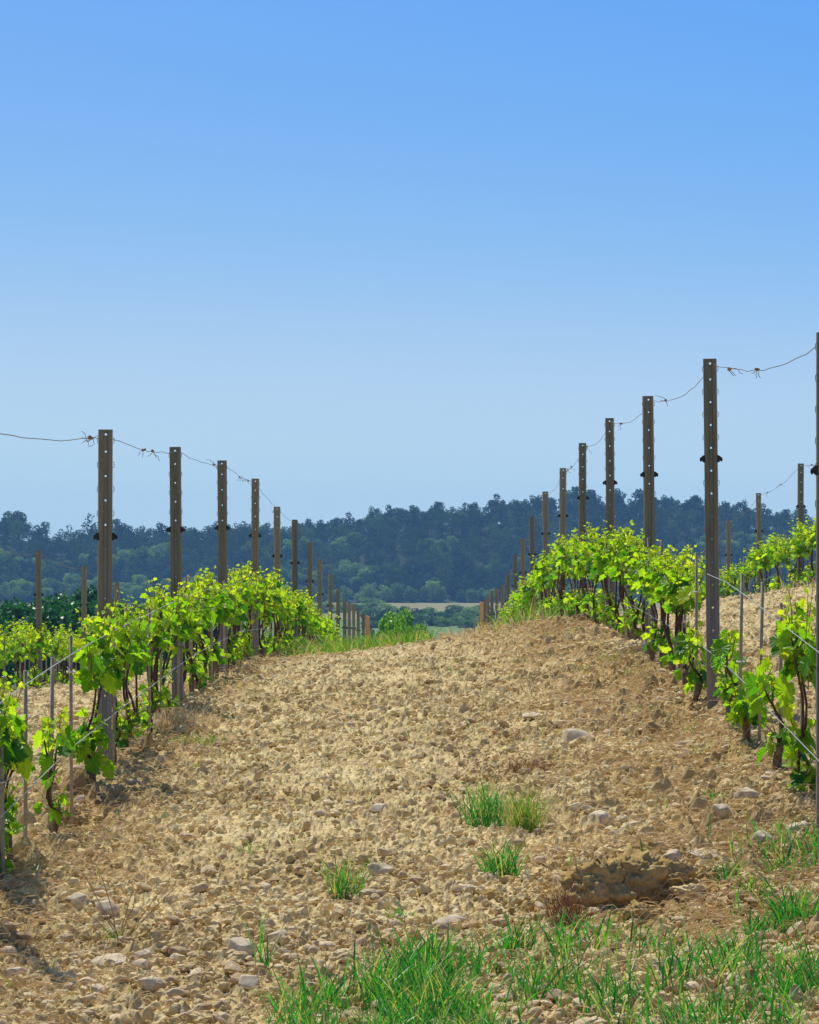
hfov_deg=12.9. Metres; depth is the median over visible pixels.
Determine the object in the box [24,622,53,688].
grapevine
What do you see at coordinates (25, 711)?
vine stake
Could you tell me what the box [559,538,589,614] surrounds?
grapevine
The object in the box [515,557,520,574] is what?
broadleaf tree
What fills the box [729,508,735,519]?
pine tree
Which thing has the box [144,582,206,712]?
grapevine
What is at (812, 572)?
grapevine
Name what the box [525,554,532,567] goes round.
broadleaf tree
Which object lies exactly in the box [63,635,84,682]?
grapevine
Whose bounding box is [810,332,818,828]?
vine post
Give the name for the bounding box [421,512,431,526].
pine tree
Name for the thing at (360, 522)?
pine tree
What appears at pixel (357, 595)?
broadleaf tree
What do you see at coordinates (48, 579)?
broadleaf tree
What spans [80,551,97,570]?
pine tree
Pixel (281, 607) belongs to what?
grapevine
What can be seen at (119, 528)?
pine tree
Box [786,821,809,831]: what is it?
stone
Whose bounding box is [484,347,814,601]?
trellis wire
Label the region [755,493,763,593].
vine post
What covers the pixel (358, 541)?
broadleaf tree
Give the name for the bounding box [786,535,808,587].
grapevine
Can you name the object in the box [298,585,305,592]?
broadleaf tree
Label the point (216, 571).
pine tree
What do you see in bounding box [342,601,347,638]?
vine post
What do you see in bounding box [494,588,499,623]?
vine post
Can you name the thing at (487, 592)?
broadleaf tree
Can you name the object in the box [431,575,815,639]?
dry grass
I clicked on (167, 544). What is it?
broadleaf tree
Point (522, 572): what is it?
vine post
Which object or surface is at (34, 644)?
grapevine
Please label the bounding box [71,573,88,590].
broadleaf tree
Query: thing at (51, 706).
vine stake
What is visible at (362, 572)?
broadleaf tree
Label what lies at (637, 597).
broadleaf tree
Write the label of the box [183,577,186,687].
vine stake
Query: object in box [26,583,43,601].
broadleaf tree
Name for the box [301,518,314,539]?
pine tree
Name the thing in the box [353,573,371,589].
pine tree
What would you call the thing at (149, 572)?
pine tree
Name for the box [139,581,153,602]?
broadleaf tree
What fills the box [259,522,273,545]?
pine tree
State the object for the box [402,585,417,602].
broadleaf tree
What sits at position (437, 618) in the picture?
broadleaf tree
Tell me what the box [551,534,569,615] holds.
grapevine
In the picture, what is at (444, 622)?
broadleaf tree
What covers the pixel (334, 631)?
grapevine
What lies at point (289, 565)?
broadleaf tree
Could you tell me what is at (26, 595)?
broadleaf tree
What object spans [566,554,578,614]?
grapevine
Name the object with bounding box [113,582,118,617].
vine post
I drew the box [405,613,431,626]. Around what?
broadleaf tree
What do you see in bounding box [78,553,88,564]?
broadleaf tree
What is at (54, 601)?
leafy bush
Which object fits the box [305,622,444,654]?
tall grass
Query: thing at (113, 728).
vine stake
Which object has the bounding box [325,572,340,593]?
pine tree
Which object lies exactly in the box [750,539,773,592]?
grapevine
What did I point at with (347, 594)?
broadleaf tree
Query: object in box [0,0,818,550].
sky
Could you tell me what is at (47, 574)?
pine tree
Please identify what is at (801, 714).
vine stake
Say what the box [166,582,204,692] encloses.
grapevine
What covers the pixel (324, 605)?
broadleaf tree
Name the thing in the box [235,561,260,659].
grapevine
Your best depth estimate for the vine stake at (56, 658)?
43.17 m
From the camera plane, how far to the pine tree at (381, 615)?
739.36 m
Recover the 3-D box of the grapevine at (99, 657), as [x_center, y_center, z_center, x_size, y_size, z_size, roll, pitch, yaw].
[-1.433,0.920,16.359,0.285,1.016,0.708,0,-1,0]
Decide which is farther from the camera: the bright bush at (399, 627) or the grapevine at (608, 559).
the bright bush at (399, 627)
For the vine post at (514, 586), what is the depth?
58.19 m
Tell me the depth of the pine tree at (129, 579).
1053.28 m
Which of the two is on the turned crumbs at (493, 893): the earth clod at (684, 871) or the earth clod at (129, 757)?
the earth clod at (684, 871)
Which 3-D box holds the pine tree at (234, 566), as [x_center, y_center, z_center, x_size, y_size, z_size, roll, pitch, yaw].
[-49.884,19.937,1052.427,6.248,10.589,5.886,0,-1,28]
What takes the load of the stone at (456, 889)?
on the soil
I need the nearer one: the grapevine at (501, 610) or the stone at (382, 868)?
the stone at (382, 868)
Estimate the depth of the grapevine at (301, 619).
42.38 m
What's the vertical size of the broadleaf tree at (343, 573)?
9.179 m
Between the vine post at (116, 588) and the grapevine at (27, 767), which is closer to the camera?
the grapevine at (27, 767)
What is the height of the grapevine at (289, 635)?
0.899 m
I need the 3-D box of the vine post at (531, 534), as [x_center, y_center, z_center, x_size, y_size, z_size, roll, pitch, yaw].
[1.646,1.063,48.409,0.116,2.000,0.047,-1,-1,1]
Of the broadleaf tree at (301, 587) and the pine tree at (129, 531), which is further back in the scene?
the pine tree at (129, 531)
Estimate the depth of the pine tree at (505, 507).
1118.63 m
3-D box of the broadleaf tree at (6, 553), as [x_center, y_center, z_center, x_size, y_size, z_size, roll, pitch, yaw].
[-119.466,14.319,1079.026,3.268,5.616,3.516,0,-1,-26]
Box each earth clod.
[62,805,90,828]
[124,755,134,760]
[559,857,638,907]
[602,638,625,644]
[607,844,669,903]
[619,899,665,926]
[636,782,652,795]
[658,857,697,886]
[669,883,710,901]
[694,714,711,724]
[695,863,727,877]
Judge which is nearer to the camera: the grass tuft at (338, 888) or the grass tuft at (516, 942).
the grass tuft at (516, 942)
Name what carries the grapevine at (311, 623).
on the ground at (402, 561)
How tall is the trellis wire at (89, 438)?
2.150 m
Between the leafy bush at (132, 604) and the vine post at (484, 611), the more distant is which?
the leafy bush at (132, 604)
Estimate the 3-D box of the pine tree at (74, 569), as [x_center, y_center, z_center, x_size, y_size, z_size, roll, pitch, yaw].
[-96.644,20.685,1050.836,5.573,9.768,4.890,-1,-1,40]
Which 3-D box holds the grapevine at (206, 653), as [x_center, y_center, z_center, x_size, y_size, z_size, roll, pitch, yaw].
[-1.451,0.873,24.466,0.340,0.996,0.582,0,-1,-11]
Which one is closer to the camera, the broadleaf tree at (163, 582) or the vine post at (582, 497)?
the vine post at (582, 497)
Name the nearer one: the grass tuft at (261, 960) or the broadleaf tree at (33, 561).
the grass tuft at (261, 960)
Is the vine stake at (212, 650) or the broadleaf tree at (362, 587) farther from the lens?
the broadleaf tree at (362, 587)
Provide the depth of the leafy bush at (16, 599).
173.55 m
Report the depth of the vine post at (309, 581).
46.99 m
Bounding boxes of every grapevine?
[0,624,8,691]
[0,632,18,691]
[0,671,28,873]
[2,630,27,691]
[3,619,33,688]
[4,685,35,861]
[4,810,15,844]
[13,617,46,688]
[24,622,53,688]
[31,621,52,686]
[31,706,75,832]
[47,630,65,686]
[53,624,68,684]
[60,624,76,683]
[62,630,80,679]
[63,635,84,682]
[64,603,124,781]
[95,591,150,766]
[113,595,158,753]
[118,605,157,742]
[133,589,180,732]
[140,578,177,718]
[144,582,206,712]
[161,581,201,690]
[165,577,217,689]
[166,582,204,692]
[182,568,216,682]
[197,565,235,678]
[201,578,234,678]
[209,578,241,671]
[227,563,253,664]
[228,569,248,668]
[229,576,248,664]
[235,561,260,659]
[242,571,269,658]
[250,566,276,658]
[259,584,273,655]
[260,571,281,646]
[265,567,287,655]
[270,587,283,654]
[271,587,289,654]
[277,590,291,652]
[281,582,297,633]
[281,585,298,655]
[281,592,294,657]
[284,586,306,644]
[284,596,301,649]
[289,593,301,634]
[291,612,317,639]
[298,597,307,646]
[299,589,311,647]
[299,590,317,651]
[303,606,318,639]
[306,600,320,644]
[306,610,325,646]
[313,609,324,641]
[313,612,336,641]
[316,613,338,641]
[332,623,341,639]
[332,623,341,641]
[495,603,509,625]
[502,601,514,623]
[504,591,523,615]
[511,590,525,617]
[512,581,538,606]
[515,571,536,616]
[518,580,538,604]
[522,572,533,607]
[531,554,549,612]
[531,573,549,604]
[532,553,547,613]
[535,582,556,606]
[537,549,555,615]
[540,560,558,615]
[543,547,566,608]
[545,549,570,607]
[547,544,569,616]
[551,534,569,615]
[554,530,590,608]
[555,535,577,616]
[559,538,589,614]
[565,537,585,614]
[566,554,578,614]
[569,541,592,618]
[571,523,604,622]
[574,522,611,623]
[579,534,621,625]
[588,536,617,626]
[589,520,622,628]
[599,520,642,638]
[599,529,630,631]
[601,529,643,639]
[624,538,644,640]
[627,535,666,653]
[631,545,658,660]
[637,546,688,667]
[643,544,699,671]
[655,545,703,668]
[655,555,713,687]
[672,627,706,710]
[698,579,705,600]
[709,629,753,720]
[719,566,731,595]
[719,573,734,595]
[720,562,737,596]
[723,685,768,741]
[728,561,750,594]
[738,557,755,594]
[743,544,773,587]
[743,648,797,771]
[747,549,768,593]
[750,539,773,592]
[761,532,782,591]
[769,584,815,791]
[770,534,790,590]
[773,535,794,587]
[786,527,806,586]
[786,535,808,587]
[788,518,813,585]
[803,517,815,582]
[809,515,815,538]
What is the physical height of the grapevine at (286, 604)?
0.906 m
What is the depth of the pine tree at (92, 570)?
1061.11 m
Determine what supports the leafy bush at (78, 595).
on the ground at (402, 561)
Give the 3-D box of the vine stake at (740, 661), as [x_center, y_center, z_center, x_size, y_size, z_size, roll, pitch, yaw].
[1.527,0.763,16.687,0.041,0.960,0.055,-1,-1,45]
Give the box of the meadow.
[228,620,494,643]
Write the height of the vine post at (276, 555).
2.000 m
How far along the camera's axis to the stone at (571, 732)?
17.10 m
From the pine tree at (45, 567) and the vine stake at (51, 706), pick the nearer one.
the vine stake at (51, 706)
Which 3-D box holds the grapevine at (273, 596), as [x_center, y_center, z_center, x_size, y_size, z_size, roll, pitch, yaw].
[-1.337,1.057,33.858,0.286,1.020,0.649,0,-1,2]
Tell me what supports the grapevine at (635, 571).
on the ground at (402, 561)
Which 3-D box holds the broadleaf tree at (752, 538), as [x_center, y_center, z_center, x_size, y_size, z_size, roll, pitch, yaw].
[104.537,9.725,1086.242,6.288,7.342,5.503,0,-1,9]
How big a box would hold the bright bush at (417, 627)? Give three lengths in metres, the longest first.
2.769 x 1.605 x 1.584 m
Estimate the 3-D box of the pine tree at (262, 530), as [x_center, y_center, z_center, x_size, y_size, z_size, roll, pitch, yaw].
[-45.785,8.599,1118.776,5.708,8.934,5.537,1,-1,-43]
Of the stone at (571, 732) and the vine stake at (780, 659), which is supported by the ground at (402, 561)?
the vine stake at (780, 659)
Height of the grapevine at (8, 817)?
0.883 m
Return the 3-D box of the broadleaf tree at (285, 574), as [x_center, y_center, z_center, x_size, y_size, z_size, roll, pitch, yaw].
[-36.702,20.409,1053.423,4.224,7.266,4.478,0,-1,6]
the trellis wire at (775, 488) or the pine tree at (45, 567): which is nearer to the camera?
the trellis wire at (775, 488)
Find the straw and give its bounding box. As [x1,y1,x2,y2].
[0,586,818,1023]
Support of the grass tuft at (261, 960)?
on the soil
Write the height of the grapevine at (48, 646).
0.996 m
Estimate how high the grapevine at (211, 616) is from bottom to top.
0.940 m
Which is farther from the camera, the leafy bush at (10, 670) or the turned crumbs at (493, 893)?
the leafy bush at (10, 670)
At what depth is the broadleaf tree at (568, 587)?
1031.72 m
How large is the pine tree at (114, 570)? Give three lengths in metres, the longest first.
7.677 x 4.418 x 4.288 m
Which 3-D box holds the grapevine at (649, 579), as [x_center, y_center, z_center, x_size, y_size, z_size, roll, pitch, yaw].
[1.532,0.648,20.994,0.273,0.927,0.657,0,-1,-16]
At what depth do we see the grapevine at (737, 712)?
15.85 m
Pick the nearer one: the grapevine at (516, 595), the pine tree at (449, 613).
the grapevine at (516, 595)
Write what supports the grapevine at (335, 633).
on the ground at (402, 561)
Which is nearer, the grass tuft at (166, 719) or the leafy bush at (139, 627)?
the grass tuft at (166, 719)
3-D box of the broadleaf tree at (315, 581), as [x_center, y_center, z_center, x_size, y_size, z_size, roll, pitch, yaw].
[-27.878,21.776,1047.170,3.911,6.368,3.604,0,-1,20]
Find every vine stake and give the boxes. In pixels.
[0,698,10,877]
[2,630,5,689]
[19,638,20,689]
[20,670,30,838]
[48,657,54,829]
[55,628,56,683]
[66,635,75,830]
[112,628,114,764]
[124,608,128,739]
[148,607,150,731]
[159,611,162,714]
[177,584,180,701]
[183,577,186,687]
[188,574,190,675]
[190,588,193,675]
[211,598,212,682]
[223,581,225,670]
[240,571,244,663]
[252,575,253,649]
[608,544,609,609]
[624,573,626,639]
[647,538,650,642]
[660,540,662,637]
[680,562,687,679]
[693,552,701,681]
[736,573,747,732]
[758,582,763,740]
[779,603,782,771]
[800,679,803,771]
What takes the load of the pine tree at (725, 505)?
on the ground at (402, 561)
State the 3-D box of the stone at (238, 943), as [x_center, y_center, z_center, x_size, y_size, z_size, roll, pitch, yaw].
[-0.520,1.348,11.191,0.095,0.059,0.086,11,15,29]
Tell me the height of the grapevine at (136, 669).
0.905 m
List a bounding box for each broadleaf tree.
[0,548,6,564]
[0,581,11,596]
[0,590,6,601]
[3,551,13,564]
[6,585,23,601]
[9,580,25,596]
[12,579,32,591]
[13,556,23,567]
[16,551,27,559]
[20,590,32,601]
[23,557,35,568]
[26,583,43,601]
[42,577,54,593]
[42,587,53,602]
[43,579,64,598]
[62,573,71,589]
[63,583,72,593]
[66,585,80,598]
[67,572,78,584]
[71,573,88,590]
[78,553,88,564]
[87,576,97,588]
[89,580,97,594]
[112,555,120,573]
[112,586,129,602]
[117,549,131,568]
[119,581,130,598]
[127,584,142,602]
[131,574,145,586]
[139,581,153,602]
[146,543,166,566]
[160,579,170,595]
[163,542,169,560]
[242,541,250,558]
[268,541,280,555]
[280,548,288,560]
[281,570,288,583]
[282,539,298,554]
[282,559,300,572]
[290,573,306,585]
[298,536,311,555]
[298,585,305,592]
[300,568,306,575]
[312,576,316,587]
[314,587,327,601]
[314,601,335,612]
[322,564,333,576]
[331,536,348,551]
[332,589,340,600]
[333,568,350,590]
[334,602,351,612]
[338,559,352,576]
[339,564,351,580]
[340,585,352,601]
[347,531,363,549]
[350,562,358,576]
[350,565,363,581]
[351,603,366,610]
[353,592,363,601]
[355,606,381,619]
[357,567,375,583]
[358,597,385,608]
[359,583,372,596]
[360,584,379,599]
[360,620,380,627]
[366,582,378,598]
[368,564,383,586]
[376,602,396,611]
[378,585,392,600]
[390,583,404,601]
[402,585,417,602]
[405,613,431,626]
[416,539,426,554]
[419,586,429,600]
[422,607,436,614]
[423,538,433,545]
[425,580,442,601]
[429,615,444,625]
[433,618,454,626]
[436,587,446,601]
[437,539,450,553]
[444,604,465,612]
[446,536,459,552]
[446,617,463,625]
[453,611,475,620]
[454,620,477,627]
[455,589,466,601]
[461,606,479,617]
[466,589,479,601]
[478,588,485,600]
[481,587,494,602]
[510,587,519,602]
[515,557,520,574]
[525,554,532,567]
[566,581,573,596]
[635,589,642,600]
[693,555,704,567]
[694,541,704,555]
[700,535,704,546]
[719,531,734,541]
[721,539,739,552]
[733,531,750,544]
[735,546,749,563]
[745,578,756,593]
[749,533,768,548]
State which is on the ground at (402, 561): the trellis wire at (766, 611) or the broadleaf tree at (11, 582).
the broadleaf tree at (11, 582)
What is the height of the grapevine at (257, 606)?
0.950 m
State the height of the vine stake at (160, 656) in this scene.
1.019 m
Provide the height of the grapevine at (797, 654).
1.031 m
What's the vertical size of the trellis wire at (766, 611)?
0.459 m
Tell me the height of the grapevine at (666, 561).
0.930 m
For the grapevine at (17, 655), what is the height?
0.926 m
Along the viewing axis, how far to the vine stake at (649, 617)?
22.65 m
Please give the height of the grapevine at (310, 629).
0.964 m
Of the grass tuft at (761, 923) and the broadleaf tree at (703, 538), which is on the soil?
the grass tuft at (761, 923)
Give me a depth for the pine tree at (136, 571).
1057.45 m
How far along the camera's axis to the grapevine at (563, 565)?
33.61 m
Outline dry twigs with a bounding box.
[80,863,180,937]
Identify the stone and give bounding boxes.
[2,966,26,977]
[68,892,90,906]
[87,984,107,995]
[90,953,127,968]
[95,899,119,917]
[133,948,152,958]
[137,976,165,992]
[168,953,181,964]
[227,937,255,955]
[238,975,258,989]
[265,930,286,943]
[337,948,350,954]
[367,863,395,876]
[369,803,387,812]
[432,914,464,925]
[453,884,477,892]
[522,712,545,719]
[561,728,594,742]
[565,802,583,812]
[581,805,593,813]
[588,810,614,825]
[615,815,627,822]
[619,639,644,653]
[663,849,681,860]
[688,849,718,858]
[711,804,733,820]
[734,787,760,800]
[752,830,772,843]
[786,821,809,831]
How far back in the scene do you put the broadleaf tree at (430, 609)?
768.96 m
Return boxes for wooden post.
[365,616,369,639]
[480,602,482,629]
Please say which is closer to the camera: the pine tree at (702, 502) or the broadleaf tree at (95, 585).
the broadleaf tree at (95, 585)
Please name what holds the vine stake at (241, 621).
on the ground at (402, 561)
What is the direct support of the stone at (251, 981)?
on the soil
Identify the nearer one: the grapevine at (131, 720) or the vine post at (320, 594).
the grapevine at (131, 720)
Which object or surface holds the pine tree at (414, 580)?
on the ground at (402, 561)
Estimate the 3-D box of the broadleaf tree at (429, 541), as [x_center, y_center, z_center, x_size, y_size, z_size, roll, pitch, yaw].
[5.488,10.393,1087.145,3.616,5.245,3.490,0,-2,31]
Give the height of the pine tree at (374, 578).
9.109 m
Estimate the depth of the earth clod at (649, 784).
14.70 m
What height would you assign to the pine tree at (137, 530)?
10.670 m
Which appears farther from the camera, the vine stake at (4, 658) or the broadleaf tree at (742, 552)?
the broadleaf tree at (742, 552)
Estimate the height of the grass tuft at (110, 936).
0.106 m
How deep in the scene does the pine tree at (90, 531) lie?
1117.58 m
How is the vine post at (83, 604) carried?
on the ground at (402, 561)
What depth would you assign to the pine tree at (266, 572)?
1047.11 m
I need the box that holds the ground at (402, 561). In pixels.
[0,514,815,692]
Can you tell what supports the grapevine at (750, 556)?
on the ground at (402, 561)
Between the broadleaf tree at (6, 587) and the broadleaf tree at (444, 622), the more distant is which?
the broadleaf tree at (6, 587)
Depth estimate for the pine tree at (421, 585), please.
1039.01 m
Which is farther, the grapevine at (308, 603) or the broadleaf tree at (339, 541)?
the broadleaf tree at (339, 541)
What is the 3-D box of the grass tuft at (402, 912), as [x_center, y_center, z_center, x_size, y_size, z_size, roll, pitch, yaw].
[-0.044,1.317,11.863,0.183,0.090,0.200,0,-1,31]
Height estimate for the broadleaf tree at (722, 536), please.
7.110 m
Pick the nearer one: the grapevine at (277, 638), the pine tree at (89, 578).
the grapevine at (277, 638)
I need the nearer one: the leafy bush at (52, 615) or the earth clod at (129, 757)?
the earth clod at (129, 757)
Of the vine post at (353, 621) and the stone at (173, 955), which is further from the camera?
the vine post at (353, 621)
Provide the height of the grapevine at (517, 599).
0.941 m
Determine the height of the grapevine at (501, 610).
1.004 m
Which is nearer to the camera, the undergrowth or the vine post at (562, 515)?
the undergrowth
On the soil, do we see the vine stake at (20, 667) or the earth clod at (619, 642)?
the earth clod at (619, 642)
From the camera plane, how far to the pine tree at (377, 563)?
1059.28 m
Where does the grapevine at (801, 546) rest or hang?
on the ground at (402, 561)
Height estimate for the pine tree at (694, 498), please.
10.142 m
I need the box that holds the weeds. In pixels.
[242,591,621,657]
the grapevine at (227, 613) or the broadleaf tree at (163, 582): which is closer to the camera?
the grapevine at (227, 613)
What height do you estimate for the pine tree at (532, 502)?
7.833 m
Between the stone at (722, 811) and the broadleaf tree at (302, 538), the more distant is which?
the broadleaf tree at (302, 538)
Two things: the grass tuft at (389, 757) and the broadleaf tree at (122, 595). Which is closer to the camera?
the grass tuft at (389, 757)
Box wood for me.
[0,493,815,576]
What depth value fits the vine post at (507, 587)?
63.18 m
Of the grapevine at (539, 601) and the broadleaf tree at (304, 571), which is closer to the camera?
the grapevine at (539, 601)
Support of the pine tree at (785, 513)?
on the ground at (402, 561)
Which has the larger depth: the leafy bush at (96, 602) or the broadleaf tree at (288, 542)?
the broadleaf tree at (288, 542)
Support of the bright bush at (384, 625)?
on the ground at (402, 561)
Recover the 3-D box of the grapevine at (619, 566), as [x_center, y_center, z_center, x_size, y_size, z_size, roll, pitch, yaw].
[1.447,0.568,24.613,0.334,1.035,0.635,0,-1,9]
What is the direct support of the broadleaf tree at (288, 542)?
on the ground at (402, 561)
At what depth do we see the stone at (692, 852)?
12.47 m
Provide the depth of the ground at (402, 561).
1083.39 m
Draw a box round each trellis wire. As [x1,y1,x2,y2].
[0,431,362,614]
[0,583,332,703]
[0,629,299,817]
[2,550,115,584]
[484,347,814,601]
[538,588,818,760]
[708,574,818,652]
[729,463,815,521]
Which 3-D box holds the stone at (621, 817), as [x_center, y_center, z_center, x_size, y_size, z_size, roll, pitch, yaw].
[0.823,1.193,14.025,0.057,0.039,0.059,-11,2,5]
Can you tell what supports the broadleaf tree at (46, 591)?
on the ground at (402, 561)
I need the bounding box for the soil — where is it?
[0,582,818,1023]
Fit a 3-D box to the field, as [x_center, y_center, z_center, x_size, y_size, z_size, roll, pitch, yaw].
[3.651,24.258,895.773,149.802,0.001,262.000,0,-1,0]
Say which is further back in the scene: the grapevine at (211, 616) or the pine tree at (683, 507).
the pine tree at (683, 507)
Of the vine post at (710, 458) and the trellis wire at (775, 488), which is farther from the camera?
the trellis wire at (775, 488)
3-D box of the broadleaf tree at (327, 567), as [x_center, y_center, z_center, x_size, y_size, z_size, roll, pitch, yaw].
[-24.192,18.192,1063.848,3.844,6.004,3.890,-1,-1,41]
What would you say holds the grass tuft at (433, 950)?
on the soil
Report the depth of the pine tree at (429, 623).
698.85 m
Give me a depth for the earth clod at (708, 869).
12.26 m
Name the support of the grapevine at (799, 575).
on the ground at (402, 561)
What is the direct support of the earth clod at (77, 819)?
on the soil
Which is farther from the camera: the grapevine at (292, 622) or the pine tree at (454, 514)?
the pine tree at (454, 514)
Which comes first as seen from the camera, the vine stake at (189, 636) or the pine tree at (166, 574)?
the vine stake at (189, 636)
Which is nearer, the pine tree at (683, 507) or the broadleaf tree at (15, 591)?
the broadleaf tree at (15, 591)
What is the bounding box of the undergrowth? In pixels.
[0,615,815,993]
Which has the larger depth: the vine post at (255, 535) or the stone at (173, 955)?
the vine post at (255, 535)
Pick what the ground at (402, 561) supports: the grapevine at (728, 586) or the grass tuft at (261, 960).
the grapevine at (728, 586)
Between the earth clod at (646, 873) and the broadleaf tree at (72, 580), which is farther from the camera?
the broadleaf tree at (72, 580)
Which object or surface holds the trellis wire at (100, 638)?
attached to the vine post at (104, 536)
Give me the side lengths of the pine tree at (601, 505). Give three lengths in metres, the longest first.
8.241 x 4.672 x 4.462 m
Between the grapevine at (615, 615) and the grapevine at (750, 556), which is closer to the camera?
the grapevine at (615, 615)
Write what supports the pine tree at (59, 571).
on the ground at (402, 561)
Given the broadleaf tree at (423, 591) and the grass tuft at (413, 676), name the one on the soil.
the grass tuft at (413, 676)
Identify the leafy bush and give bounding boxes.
[0,596,27,684]
[0,596,50,676]
[0,599,24,675]
[3,604,80,682]
[5,606,51,686]
[42,593,97,682]
[43,591,74,608]
[61,584,97,609]
[87,597,124,616]
[119,599,146,611]
[119,610,159,676]
[128,606,147,615]
[156,618,243,663]
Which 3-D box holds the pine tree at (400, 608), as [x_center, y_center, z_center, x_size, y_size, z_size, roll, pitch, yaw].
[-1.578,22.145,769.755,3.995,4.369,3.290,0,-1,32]
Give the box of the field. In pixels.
[147,603,659,619]
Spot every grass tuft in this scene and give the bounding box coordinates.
[90,920,143,940]
[135,702,216,728]
[137,810,169,819]
[167,732,229,745]
[230,839,268,853]
[234,906,285,965]
[279,979,351,1010]
[305,851,388,899]
[371,755,410,762]
[372,902,426,922]
[375,920,476,970]
[393,670,433,680]
[436,773,538,827]
[461,832,531,879]
[482,907,556,956]
[483,779,574,832]
[500,754,564,772]
[525,878,606,928]
[545,865,566,903]
[701,788,728,800]
[702,855,752,882]
[735,870,797,895]
[740,905,797,938]
[743,879,818,929]
[747,854,817,876]
[760,953,818,996]
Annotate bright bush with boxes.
[375,607,413,638]
[385,621,413,638]
[413,623,428,638]
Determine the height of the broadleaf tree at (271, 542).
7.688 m
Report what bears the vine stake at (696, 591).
on the ground at (402, 561)
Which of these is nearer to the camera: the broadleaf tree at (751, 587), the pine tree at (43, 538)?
the broadleaf tree at (751, 587)
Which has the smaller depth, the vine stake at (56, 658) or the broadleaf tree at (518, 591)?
the vine stake at (56, 658)
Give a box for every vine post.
[34,551,43,683]
[80,566,88,642]
[93,429,117,765]
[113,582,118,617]
[166,447,185,705]
[214,460,229,672]
[249,479,261,655]
[272,507,282,647]
[290,520,299,641]
[305,542,313,641]
[317,559,323,643]
[327,574,333,618]
[335,589,340,634]
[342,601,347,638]
[347,603,351,646]
[352,605,356,640]
[356,608,360,636]
[362,613,364,636]
[482,600,485,627]
[485,595,489,624]
[489,591,494,626]
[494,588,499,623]
[500,585,504,621]
[505,573,509,604]
[512,555,518,603]
[519,539,526,585]
[528,517,536,573]
[541,492,550,594]
[557,468,568,598]
[576,443,588,599]
[603,418,617,620]
[640,396,657,654]
[700,359,722,708]
[724,520,732,596]
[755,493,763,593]
[796,463,805,582]
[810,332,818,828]
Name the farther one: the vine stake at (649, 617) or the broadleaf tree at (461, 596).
the broadleaf tree at (461, 596)
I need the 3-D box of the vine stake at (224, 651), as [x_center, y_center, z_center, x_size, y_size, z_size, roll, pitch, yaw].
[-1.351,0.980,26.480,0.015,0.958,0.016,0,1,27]
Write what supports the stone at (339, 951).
on the soil
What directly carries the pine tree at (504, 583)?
on the ground at (402, 561)
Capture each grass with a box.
[241,808,818,1023]
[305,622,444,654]
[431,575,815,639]
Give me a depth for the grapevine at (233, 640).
27.05 m
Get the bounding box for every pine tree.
[4,517,14,533]
[9,510,30,530]
[13,516,28,533]
[20,557,35,581]
[28,524,43,541]
[31,572,42,583]
[40,534,52,554]
[42,559,55,572]
[42,571,55,579]
[54,564,66,580]
[62,564,68,572]
[68,556,81,574]
[69,567,80,575]
[71,530,87,549]
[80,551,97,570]
[80,571,94,580]
[87,526,95,548]
[88,564,97,578]
[112,518,126,543]
[112,566,120,581]
[112,573,121,584]
[119,525,134,547]
[122,568,134,585]
[124,526,138,548]
[129,567,142,581]
[133,524,152,547]
[136,532,150,546]
[146,521,169,541]
[146,568,159,579]
[147,570,161,587]
[160,568,170,581]
[185,565,195,578]
[194,564,207,575]
[213,561,222,575]
[228,563,248,572]
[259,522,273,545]
[259,526,269,543]
[259,566,273,577]
[282,577,291,585]
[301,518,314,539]
[314,522,327,539]
[322,571,335,593]
[322,582,327,595]
[324,524,334,540]
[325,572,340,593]
[329,517,343,536]
[340,512,354,531]
[340,583,352,597]
[348,579,360,593]
[350,521,359,531]
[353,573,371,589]
[357,519,365,532]
[361,506,381,530]
[369,572,381,589]
[373,562,383,574]
[375,609,393,620]
[380,504,396,528]
[381,570,397,585]
[394,508,407,526]
[394,606,410,612]
[403,575,421,595]
[404,505,419,526]
[411,608,424,614]
[415,579,428,596]
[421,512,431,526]
[422,612,436,625]
[426,509,434,526]
[428,501,444,526]
[429,577,444,591]
[433,505,449,526]
[437,608,457,617]
[445,506,461,526]
[457,502,469,525]
[467,502,480,524]
[476,583,488,592]
[484,558,502,583]
[486,493,506,520]
[492,566,512,587]
[492,577,505,598]
[498,503,510,521]
[500,578,512,592]
[507,500,525,517]
[520,561,529,578]
[524,499,537,512]
[534,494,542,513]
[566,486,582,514]
[571,498,582,515]
[586,489,595,511]
[588,493,600,504]
[594,499,604,517]
[605,488,627,510]
[623,499,636,517]
[631,489,643,509]
[658,497,673,514]
[668,497,678,518]
[679,503,688,518]
[683,496,701,520]
[689,495,704,521]
[718,500,730,520]
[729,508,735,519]
[731,553,746,571]
[734,499,753,520]
[754,503,775,521]
[779,565,790,583]
[782,509,790,529]
[786,509,792,529]
[794,508,809,526]
[803,557,814,571]
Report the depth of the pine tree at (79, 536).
1122.46 m
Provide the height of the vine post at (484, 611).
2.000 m
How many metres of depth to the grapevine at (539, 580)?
40.70 m
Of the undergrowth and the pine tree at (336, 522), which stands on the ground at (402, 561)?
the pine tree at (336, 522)
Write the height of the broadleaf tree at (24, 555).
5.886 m
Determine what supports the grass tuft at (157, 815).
on the soil
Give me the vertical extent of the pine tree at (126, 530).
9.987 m
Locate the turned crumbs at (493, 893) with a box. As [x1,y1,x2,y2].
[454,840,818,935]
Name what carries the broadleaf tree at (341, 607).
on the ground at (402, 561)
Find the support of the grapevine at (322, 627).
on the ground at (402, 561)

